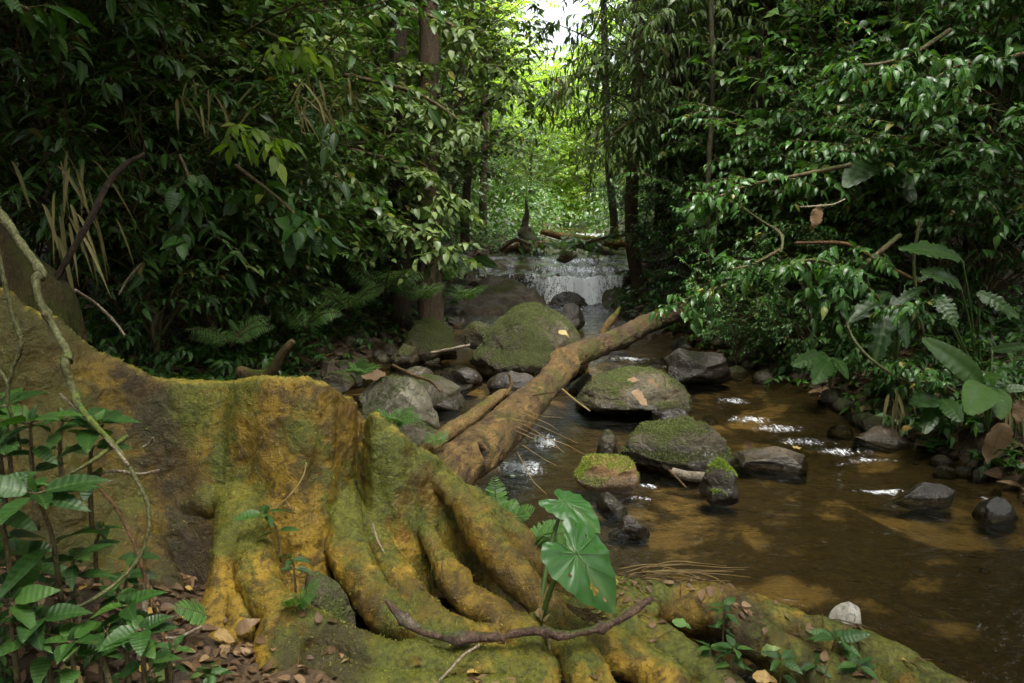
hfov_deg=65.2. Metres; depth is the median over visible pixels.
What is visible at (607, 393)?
boulder
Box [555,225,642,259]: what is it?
leafy branch
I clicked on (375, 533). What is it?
stick
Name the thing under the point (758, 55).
tree
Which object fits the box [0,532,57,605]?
herb
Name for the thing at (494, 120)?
gap tree
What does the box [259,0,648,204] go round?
sky
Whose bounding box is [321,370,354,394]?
rock
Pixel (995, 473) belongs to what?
fallen leaves
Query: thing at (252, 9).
shrub
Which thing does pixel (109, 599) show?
herb
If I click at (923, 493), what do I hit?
rock
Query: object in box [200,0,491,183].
shrub
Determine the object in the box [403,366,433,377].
rock
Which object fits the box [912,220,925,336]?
vine
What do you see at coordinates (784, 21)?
shrub
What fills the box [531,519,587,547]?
fern
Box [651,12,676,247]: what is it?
tree
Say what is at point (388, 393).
rock
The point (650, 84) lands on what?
tree
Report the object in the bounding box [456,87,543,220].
gap tree
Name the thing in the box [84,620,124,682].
herb
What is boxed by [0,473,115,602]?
herb
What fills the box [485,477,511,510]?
fern
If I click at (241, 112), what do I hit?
tree
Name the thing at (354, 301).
fern clump
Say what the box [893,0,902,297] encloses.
sapling
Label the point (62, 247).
dead grass
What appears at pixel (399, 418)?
fern
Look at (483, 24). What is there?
tree
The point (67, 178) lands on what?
dead grass
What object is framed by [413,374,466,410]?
rock
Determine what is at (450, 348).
stick
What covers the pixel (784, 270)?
leafy branch
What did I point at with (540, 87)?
gap tree
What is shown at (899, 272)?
branch
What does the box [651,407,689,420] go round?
rock
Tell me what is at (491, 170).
shrub
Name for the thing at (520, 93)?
leafy branch
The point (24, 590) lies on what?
herb
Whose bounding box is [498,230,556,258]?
leafy branch
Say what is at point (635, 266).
tree
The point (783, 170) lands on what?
shrub
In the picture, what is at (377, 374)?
dead leaf
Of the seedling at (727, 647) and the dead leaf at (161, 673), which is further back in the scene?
the seedling at (727, 647)
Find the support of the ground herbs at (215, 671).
on the ground at (998, 660)
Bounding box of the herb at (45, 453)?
[0,404,91,529]
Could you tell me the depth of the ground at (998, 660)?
4.09 m
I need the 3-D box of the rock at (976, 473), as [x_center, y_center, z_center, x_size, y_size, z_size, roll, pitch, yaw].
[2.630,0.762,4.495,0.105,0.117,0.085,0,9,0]
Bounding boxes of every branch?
[4,0,101,61]
[54,152,145,279]
[158,154,215,267]
[208,122,307,185]
[223,164,350,268]
[236,339,295,377]
[259,28,333,85]
[344,63,499,165]
[345,198,487,284]
[349,140,494,241]
[366,0,501,83]
[384,596,653,646]
[440,33,562,146]
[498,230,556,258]
[533,28,661,144]
[549,88,701,204]
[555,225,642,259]
[649,282,737,336]
[676,163,851,258]
[699,248,779,315]
[760,245,881,321]
[786,233,901,340]
[795,241,920,283]
[814,28,951,114]
[869,294,952,339]
[874,360,960,401]
[892,35,1023,132]
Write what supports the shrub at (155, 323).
on the ground at (998, 660)
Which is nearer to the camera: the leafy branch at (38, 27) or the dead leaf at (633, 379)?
the leafy branch at (38, 27)
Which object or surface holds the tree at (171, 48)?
on the ground at (998, 660)
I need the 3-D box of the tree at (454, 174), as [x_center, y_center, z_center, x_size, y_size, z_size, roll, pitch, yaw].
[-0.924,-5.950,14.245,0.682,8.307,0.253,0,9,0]
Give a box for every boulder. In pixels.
[406,317,457,361]
[469,302,588,382]
[574,365,692,418]
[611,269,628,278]
[621,415,734,478]
[664,348,730,385]
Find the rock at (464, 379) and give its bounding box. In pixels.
[442,367,482,395]
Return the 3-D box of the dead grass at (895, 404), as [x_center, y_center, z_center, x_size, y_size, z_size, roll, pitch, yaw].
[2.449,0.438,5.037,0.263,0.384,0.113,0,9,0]
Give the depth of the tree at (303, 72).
10.77 m
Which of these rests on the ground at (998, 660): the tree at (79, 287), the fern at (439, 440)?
the tree at (79, 287)
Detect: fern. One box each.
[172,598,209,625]
[280,579,320,609]
[344,358,380,378]
[374,406,422,426]
[423,430,448,446]
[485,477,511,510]
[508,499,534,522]
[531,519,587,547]
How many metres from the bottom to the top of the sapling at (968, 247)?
2.895 m
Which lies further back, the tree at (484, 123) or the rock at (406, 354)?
the tree at (484, 123)
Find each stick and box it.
[43,614,112,682]
[58,393,129,466]
[67,434,128,474]
[73,289,125,335]
[93,469,159,475]
[118,263,141,295]
[136,575,148,660]
[142,437,153,448]
[160,625,202,638]
[273,462,306,508]
[372,522,384,553]
[391,364,440,391]
[431,344,469,353]
[439,644,479,680]
[562,388,589,411]
[668,469,686,487]
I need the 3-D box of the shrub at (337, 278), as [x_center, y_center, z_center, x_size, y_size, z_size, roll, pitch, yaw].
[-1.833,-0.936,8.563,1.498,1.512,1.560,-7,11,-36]
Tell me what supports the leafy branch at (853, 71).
attached to the shrub at (992, 148)
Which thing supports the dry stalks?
hanging from the fallen log at (473, 450)
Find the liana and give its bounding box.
[0,206,150,637]
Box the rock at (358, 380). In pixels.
[346,372,362,388]
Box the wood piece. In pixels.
[671,467,704,482]
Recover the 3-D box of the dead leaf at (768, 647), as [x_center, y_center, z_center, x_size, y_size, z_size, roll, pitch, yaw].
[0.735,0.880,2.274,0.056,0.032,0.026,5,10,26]
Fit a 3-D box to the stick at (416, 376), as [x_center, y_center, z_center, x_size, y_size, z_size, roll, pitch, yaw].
[-0.614,0.231,5.267,0.071,0.088,0.626,-7,11,-36]
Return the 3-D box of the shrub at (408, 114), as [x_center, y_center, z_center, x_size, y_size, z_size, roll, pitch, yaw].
[-1.787,-2.086,9.174,3.354,3.668,3.649,-3,9,-17]
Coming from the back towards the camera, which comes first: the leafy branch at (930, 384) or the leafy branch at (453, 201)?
the leafy branch at (453, 201)
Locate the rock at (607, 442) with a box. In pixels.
[596,429,617,454]
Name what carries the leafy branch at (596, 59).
attached to the tree at (677, 88)
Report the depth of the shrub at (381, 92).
7.58 m
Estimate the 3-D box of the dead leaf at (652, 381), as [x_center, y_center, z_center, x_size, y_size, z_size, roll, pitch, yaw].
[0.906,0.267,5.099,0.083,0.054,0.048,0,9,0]
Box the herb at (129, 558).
[117,547,160,603]
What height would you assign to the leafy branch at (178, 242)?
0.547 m
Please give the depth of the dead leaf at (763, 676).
2.16 m
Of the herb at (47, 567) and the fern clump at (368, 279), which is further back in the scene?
the fern clump at (368, 279)
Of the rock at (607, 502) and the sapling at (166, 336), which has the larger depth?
the sapling at (166, 336)
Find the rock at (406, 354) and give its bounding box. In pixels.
[390,343,418,368]
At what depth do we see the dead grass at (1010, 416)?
4.54 m
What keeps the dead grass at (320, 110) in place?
attached to the shrub at (138, 274)
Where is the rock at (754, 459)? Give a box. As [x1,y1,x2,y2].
[733,446,807,476]
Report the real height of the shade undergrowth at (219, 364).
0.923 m
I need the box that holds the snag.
[600,307,620,332]
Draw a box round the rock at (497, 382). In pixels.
[487,371,533,406]
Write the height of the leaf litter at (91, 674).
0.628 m
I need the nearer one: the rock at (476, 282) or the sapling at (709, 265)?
the sapling at (709, 265)
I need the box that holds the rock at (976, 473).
[967,467,989,483]
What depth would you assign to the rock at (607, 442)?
4.71 m
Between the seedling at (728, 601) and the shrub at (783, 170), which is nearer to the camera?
the seedling at (728, 601)
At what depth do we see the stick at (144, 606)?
1.93 m
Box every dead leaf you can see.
[61,664,82,682]
[155,662,167,682]
[214,628,235,642]
[236,618,260,634]
[361,368,385,379]
[558,330,568,336]
[627,377,640,382]
[632,390,648,405]
[648,379,657,386]
[648,618,655,628]
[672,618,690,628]
[744,440,753,449]
[752,669,778,682]
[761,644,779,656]
[809,207,822,231]
[902,425,912,430]
[982,423,1014,463]
[1012,400,1023,425]
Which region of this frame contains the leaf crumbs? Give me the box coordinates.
[104,547,964,682]
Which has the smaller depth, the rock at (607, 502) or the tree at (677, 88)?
the rock at (607, 502)
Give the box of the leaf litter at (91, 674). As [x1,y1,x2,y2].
[0,556,630,682]
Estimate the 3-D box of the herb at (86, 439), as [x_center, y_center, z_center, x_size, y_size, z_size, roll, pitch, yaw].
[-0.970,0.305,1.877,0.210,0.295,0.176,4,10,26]
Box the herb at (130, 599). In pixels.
[88,589,168,682]
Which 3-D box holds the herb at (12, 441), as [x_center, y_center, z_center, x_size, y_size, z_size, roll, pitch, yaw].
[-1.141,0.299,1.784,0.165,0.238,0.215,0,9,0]
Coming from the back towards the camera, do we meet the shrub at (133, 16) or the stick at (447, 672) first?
the shrub at (133, 16)
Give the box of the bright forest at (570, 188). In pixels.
[441,0,750,226]
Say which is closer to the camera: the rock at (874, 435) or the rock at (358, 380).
the rock at (874, 435)
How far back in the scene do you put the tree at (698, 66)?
11.95 m
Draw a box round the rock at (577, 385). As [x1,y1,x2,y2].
[568,373,591,396]
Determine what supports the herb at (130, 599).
on the ground at (998, 660)
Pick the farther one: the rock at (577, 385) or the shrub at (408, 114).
the shrub at (408, 114)
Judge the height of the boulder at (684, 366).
0.328 m
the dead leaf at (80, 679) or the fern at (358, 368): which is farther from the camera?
the fern at (358, 368)
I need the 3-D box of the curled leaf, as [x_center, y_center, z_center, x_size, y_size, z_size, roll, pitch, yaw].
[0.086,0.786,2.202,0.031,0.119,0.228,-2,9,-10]
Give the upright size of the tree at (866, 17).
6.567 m
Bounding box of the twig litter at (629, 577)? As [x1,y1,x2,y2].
[154,554,943,682]
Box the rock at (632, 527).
[608,515,649,543]
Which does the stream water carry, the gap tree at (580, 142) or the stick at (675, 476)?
the stick at (675, 476)
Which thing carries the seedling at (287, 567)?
on the buttress tree at (220, 454)
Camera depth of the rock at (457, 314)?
9.41 m
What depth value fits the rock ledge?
11.07 m
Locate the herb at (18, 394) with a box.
[0,387,48,473]
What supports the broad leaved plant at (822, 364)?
on the pebbles
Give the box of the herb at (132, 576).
[106,568,147,601]
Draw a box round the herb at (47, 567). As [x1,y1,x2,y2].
[0,556,78,605]
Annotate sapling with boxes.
[160,0,173,359]
[704,0,714,348]
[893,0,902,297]
[957,14,1014,334]
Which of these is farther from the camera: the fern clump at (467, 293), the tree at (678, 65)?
the tree at (678, 65)
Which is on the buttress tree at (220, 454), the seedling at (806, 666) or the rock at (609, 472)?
the seedling at (806, 666)
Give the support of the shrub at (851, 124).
on the ground at (998, 660)
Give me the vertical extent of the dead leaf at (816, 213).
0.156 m
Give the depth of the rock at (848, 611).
2.82 m
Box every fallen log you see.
[419,302,692,485]
[540,228,625,247]
[571,238,626,258]
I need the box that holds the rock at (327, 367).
[320,361,334,378]
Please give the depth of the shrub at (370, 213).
8.51 m
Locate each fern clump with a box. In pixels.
[184,314,272,347]
[269,299,343,332]
[308,281,388,310]
[336,261,423,293]
[397,282,446,300]
[410,254,470,280]
[443,283,488,300]
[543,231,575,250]
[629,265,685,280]
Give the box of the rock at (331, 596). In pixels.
[304,571,355,625]
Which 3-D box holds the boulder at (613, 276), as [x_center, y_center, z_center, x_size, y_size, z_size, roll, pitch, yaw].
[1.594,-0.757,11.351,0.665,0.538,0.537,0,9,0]
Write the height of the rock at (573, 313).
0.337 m
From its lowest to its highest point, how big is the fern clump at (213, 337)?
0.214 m
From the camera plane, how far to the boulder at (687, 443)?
4.61 m
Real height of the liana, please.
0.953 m
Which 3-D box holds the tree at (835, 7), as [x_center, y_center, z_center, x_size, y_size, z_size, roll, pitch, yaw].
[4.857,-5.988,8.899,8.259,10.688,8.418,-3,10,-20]
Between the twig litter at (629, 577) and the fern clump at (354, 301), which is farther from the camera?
the fern clump at (354, 301)
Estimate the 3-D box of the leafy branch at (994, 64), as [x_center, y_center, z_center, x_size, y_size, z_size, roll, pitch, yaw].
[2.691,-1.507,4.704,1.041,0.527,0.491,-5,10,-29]
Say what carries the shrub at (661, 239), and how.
on the ground at (998, 660)
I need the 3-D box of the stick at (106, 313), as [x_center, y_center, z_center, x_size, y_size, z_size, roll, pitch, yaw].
[-1.599,-0.113,3.095,0.169,0.197,0.072,-7,12,-38]
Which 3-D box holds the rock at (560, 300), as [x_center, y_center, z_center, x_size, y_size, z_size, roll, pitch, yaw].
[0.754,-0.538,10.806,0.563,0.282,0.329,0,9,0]
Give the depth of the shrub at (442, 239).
10.17 m
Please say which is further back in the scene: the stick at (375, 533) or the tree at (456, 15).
the tree at (456, 15)
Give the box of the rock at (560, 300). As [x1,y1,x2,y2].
[547,291,587,308]
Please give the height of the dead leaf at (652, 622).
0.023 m
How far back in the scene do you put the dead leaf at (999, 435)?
4.33 m
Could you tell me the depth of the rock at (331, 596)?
2.25 m
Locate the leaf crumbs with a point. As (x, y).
(318, 618)
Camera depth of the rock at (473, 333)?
7.62 m
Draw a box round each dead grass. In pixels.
[11,136,143,238]
[42,189,135,296]
[175,79,230,138]
[221,69,367,144]
[882,383,919,436]
[1005,392,1023,439]
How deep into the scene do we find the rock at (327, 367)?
6.68 m
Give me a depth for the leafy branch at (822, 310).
4.95 m
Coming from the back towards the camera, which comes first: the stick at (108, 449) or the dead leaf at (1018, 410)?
the dead leaf at (1018, 410)
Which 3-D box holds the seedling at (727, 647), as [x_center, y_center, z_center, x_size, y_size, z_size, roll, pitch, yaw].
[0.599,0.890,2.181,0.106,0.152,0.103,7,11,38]
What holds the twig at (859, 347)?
attached to the leafy branch at (930, 384)
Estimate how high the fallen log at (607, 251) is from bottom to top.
0.422 m
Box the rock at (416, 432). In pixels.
[390,412,437,446]
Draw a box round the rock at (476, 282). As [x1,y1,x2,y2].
[468,279,487,289]
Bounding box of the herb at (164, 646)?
[150,634,194,682]
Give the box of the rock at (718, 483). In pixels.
[699,457,738,506]
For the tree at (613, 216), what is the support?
on the ground at (998, 660)
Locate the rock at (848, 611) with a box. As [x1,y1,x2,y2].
[828,601,861,626]
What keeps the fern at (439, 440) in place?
on the fallen log at (473, 450)
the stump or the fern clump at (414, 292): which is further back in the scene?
the stump
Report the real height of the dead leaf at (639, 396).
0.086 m
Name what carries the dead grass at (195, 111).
attached to the shrub at (47, 105)
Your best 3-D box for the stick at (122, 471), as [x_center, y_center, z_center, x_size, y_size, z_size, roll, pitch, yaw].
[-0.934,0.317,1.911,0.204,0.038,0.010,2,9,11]
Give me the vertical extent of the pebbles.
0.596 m
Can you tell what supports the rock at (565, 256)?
on the rock ledge
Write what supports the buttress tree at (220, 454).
on the ground at (998, 660)
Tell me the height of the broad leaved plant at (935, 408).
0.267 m
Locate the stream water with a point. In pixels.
(582, 288)
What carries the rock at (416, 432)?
on the stream water
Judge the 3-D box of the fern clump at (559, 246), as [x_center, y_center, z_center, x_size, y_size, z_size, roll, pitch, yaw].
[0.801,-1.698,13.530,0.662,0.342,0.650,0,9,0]
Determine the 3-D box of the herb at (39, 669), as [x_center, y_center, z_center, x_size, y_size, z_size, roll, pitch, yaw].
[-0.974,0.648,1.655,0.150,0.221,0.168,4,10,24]
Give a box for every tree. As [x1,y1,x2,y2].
[0,2,302,270]
[0,224,967,682]
[1,12,300,175]
[63,3,88,303]
[183,13,418,122]
[236,28,248,283]
[249,3,418,149]
[286,0,488,193]
[343,0,595,244]
[362,0,505,191]
[389,8,412,329]
[411,0,576,198]
[417,1,443,322]
[444,1,473,229]
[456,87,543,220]
[457,3,539,176]
[460,92,513,250]
[479,0,488,235]
[493,117,576,213]
[497,20,610,213]
[526,0,831,295]
[531,68,649,224]
[574,0,813,232]
[580,0,917,254]
[580,1,745,214]
[584,138,649,211]
[600,0,617,250]
[610,0,847,196]
[624,2,808,180]
[625,0,648,299]
[629,0,965,259]
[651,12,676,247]
[670,0,927,235]
[724,0,1023,203]
[748,0,767,305]
[771,0,1023,251]
[824,5,840,247]
[919,3,931,268]
[963,4,1009,286]
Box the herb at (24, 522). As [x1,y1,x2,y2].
[0,471,48,592]
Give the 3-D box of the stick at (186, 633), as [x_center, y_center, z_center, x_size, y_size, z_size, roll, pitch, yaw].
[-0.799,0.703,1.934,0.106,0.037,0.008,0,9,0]
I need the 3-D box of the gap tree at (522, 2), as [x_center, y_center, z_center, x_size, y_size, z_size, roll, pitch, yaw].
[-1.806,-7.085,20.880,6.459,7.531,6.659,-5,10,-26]
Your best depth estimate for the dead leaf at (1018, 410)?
4.31 m
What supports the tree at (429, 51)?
on the ground at (998, 660)
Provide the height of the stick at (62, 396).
0.135 m
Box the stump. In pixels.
[502,199,549,258]
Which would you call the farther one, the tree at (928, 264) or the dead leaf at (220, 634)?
the tree at (928, 264)
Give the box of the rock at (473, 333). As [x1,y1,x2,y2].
[461,321,488,349]
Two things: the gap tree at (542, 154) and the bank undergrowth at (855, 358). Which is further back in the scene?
the gap tree at (542, 154)
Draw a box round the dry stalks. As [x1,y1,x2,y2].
[508,410,584,493]
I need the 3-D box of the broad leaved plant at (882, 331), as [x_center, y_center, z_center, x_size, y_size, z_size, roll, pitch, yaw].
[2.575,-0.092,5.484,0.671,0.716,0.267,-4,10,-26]
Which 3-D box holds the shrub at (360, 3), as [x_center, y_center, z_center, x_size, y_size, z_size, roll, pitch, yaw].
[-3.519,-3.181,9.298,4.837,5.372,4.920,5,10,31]
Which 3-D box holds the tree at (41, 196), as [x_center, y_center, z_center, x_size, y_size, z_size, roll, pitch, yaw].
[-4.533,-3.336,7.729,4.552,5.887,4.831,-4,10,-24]
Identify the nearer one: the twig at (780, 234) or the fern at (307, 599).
the fern at (307, 599)
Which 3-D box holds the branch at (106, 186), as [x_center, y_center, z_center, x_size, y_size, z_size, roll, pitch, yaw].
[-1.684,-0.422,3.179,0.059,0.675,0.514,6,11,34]
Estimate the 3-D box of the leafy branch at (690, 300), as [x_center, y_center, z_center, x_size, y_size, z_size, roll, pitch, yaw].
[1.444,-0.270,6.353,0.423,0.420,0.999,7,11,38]
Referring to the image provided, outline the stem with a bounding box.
[94,484,167,682]
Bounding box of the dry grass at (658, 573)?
[618,561,748,586]
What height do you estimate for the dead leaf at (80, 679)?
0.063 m
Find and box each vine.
[0,251,23,450]
[0,369,10,401]
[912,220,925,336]
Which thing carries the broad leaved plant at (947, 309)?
on the ground at (998, 660)
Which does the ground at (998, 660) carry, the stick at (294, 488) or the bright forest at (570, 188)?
the bright forest at (570, 188)
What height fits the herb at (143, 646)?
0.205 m
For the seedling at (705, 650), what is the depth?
2.20 m
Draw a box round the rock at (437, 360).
[419,357,441,366]
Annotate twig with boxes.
[743,207,783,252]
[800,198,845,207]
[826,290,924,382]
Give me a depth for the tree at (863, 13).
8.22 m
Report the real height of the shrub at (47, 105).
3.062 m
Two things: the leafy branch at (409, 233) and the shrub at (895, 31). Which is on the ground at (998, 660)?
the shrub at (895, 31)
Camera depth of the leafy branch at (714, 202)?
5.51 m
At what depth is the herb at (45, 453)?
1.79 m
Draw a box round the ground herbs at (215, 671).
[0,627,233,682]
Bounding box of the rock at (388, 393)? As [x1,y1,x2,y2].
[358,374,439,429]
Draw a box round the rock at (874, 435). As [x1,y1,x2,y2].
[851,426,912,452]
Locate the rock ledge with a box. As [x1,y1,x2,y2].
[443,258,631,325]
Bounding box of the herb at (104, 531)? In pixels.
[75,521,124,582]
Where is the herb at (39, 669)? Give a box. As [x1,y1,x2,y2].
[0,603,93,682]
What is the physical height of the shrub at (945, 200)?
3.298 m
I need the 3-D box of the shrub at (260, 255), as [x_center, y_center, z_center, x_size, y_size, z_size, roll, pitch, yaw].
[-2.333,-1.155,6.809,2.488,2.761,2.995,6,11,32]
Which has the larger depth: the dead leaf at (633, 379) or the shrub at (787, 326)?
the shrub at (787, 326)
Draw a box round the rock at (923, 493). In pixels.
[892,482,955,511]
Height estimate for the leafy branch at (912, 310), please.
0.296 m
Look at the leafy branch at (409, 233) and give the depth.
7.26 m
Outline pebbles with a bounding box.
[261,300,1023,682]
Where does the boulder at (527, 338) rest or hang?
on the ground at (998, 660)
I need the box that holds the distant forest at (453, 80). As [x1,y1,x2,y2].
[12,0,910,235]
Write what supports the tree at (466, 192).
on the ground at (998, 660)
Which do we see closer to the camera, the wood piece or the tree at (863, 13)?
the wood piece
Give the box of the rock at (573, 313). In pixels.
[562,303,584,330]
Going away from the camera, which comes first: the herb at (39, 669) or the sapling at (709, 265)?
the herb at (39, 669)
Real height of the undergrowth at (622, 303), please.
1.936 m
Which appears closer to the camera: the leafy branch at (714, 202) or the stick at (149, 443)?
the stick at (149, 443)
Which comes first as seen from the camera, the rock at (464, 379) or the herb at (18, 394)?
the herb at (18, 394)
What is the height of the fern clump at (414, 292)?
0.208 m
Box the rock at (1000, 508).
[971,496,1018,528]
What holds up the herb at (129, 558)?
on the ground at (998, 660)
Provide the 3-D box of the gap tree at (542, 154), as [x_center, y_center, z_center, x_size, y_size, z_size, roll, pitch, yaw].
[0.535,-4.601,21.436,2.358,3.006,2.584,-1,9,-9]
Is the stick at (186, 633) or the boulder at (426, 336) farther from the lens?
the boulder at (426, 336)
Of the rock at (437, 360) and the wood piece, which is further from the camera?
the rock at (437, 360)
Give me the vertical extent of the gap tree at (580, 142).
5.135 m
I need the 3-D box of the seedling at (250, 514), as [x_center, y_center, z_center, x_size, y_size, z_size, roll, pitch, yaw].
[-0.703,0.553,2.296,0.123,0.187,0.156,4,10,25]
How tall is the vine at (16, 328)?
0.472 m
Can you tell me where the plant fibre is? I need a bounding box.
[565,602,610,624]
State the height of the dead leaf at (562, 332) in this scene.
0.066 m
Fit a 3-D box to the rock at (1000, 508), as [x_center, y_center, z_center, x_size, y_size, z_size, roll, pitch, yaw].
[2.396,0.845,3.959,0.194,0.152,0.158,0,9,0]
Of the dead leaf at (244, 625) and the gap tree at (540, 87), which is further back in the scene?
the gap tree at (540, 87)
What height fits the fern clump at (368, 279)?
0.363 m
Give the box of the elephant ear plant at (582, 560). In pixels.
[539,489,615,616]
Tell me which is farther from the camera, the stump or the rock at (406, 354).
the stump
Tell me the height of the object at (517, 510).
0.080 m
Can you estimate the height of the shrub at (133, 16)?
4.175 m
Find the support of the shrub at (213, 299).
on the ground at (998, 660)
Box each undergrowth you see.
[72,266,418,380]
[82,199,1023,474]
[386,157,751,256]
[634,244,1023,478]
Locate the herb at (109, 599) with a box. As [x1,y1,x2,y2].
[89,584,140,659]
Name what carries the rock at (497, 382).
on the ground at (998, 660)
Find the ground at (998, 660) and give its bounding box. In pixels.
[0,52,1023,682]
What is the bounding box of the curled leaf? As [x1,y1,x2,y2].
[535,607,550,648]
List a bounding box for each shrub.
[0,0,293,294]
[0,0,318,303]
[0,0,328,341]
[0,0,430,317]
[0,0,511,354]
[0,22,369,368]
[0,73,406,358]
[40,34,423,345]
[100,0,418,270]
[113,0,454,314]
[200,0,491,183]
[213,3,496,290]
[289,189,412,312]
[297,109,447,310]
[354,188,485,288]
[440,134,512,220]
[590,163,687,249]
[601,72,793,284]
[605,82,902,317]
[656,229,816,365]
[657,0,959,288]
[658,17,1021,316]
[714,0,1023,303]
[716,208,905,367]
[737,0,1023,300]
[774,0,1023,326]
[817,0,1023,293]
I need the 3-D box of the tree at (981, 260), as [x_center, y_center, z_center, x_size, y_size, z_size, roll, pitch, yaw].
[5.072,-6.232,6.385,9.809,12.359,9.908,-7,11,-37]
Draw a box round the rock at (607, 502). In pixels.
[594,492,627,522]
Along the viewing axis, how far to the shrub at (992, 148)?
5.53 m
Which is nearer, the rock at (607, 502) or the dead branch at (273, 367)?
the rock at (607, 502)
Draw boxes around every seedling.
[231,505,298,562]
[269,552,311,592]
[695,640,726,657]
[705,597,740,660]
[712,634,757,670]
[762,650,802,682]
[800,653,831,678]
[805,627,871,657]
[837,649,878,682]
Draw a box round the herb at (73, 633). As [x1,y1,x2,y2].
[42,619,110,682]
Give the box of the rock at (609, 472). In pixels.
[574,452,640,494]
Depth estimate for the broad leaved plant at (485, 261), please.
11.28 m
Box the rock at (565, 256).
[556,250,574,263]
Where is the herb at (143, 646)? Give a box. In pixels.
[94,614,183,682]
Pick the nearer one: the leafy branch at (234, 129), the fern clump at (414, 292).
the leafy branch at (234, 129)
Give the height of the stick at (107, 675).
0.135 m
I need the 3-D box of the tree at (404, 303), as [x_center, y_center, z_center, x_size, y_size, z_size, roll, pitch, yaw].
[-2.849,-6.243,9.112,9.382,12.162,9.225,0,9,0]
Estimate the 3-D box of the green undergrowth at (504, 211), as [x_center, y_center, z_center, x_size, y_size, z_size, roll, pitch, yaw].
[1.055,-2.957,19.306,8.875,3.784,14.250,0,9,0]
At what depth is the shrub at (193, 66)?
6.64 m
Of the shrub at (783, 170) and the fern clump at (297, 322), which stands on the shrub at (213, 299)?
the fern clump at (297, 322)
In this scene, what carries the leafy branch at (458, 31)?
attached to the shrub at (381, 92)
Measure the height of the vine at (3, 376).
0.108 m
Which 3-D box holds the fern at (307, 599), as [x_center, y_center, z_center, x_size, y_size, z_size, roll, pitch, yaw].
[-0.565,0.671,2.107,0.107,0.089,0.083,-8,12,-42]
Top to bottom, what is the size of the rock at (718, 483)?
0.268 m
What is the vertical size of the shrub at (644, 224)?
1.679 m
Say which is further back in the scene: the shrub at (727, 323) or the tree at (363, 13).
the tree at (363, 13)
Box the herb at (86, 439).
[49,407,142,529]
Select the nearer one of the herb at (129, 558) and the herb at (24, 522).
the herb at (24, 522)
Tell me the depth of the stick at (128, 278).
4.00 m
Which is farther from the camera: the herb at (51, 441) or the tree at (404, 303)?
the tree at (404, 303)
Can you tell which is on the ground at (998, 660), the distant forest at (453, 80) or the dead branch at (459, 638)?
the distant forest at (453, 80)
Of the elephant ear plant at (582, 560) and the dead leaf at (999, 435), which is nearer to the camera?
the elephant ear plant at (582, 560)
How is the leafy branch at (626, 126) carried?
attached to the tree at (677, 88)
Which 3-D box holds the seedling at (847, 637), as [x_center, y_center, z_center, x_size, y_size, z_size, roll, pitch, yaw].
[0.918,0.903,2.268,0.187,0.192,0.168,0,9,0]
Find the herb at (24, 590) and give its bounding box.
[0,563,60,682]
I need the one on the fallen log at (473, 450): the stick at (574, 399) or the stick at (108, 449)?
the stick at (574, 399)
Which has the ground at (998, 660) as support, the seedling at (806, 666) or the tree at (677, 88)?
the tree at (677, 88)
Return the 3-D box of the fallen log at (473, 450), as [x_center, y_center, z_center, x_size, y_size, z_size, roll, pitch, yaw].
[0.376,0.450,4.209,1.067,0.563,8.504,2,9,13]
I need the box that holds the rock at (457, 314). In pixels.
[444,306,472,325]
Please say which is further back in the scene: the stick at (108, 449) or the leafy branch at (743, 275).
the leafy branch at (743, 275)
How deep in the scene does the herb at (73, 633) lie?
1.64 m
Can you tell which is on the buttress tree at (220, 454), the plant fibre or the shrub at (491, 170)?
the plant fibre
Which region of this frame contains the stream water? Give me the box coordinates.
[318,220,1023,679]
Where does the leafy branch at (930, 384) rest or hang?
attached to the broad leaved plant at (935, 408)
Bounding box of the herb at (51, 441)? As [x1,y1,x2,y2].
[32,405,101,477]
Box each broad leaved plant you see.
[448,253,497,276]
[791,349,848,388]
[842,152,916,211]
[844,275,928,370]
[892,240,1019,368]
[909,390,983,433]
[922,337,1023,430]
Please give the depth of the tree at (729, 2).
8.94 m
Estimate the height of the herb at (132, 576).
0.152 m
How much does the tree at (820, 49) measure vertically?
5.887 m
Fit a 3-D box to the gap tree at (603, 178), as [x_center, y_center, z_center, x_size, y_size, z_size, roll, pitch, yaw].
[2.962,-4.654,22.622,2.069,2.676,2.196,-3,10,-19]
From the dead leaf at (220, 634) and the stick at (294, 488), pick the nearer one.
the dead leaf at (220, 634)
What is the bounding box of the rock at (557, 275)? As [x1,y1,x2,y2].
[542,273,560,287]
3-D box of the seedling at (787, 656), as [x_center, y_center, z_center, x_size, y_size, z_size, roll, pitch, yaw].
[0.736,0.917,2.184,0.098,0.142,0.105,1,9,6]
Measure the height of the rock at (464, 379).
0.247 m
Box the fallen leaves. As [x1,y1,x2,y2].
[83,215,1023,630]
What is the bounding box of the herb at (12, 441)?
[0,421,47,525]
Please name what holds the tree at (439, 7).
on the ground at (998, 660)
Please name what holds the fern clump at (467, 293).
on the ground at (998, 660)
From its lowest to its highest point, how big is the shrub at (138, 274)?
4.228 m
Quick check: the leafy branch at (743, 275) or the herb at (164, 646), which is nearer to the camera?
the herb at (164, 646)
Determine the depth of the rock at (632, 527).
3.73 m
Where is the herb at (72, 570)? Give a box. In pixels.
[42,543,117,645]
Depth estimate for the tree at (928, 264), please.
8.11 m
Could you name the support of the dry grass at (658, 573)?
on the driftwood

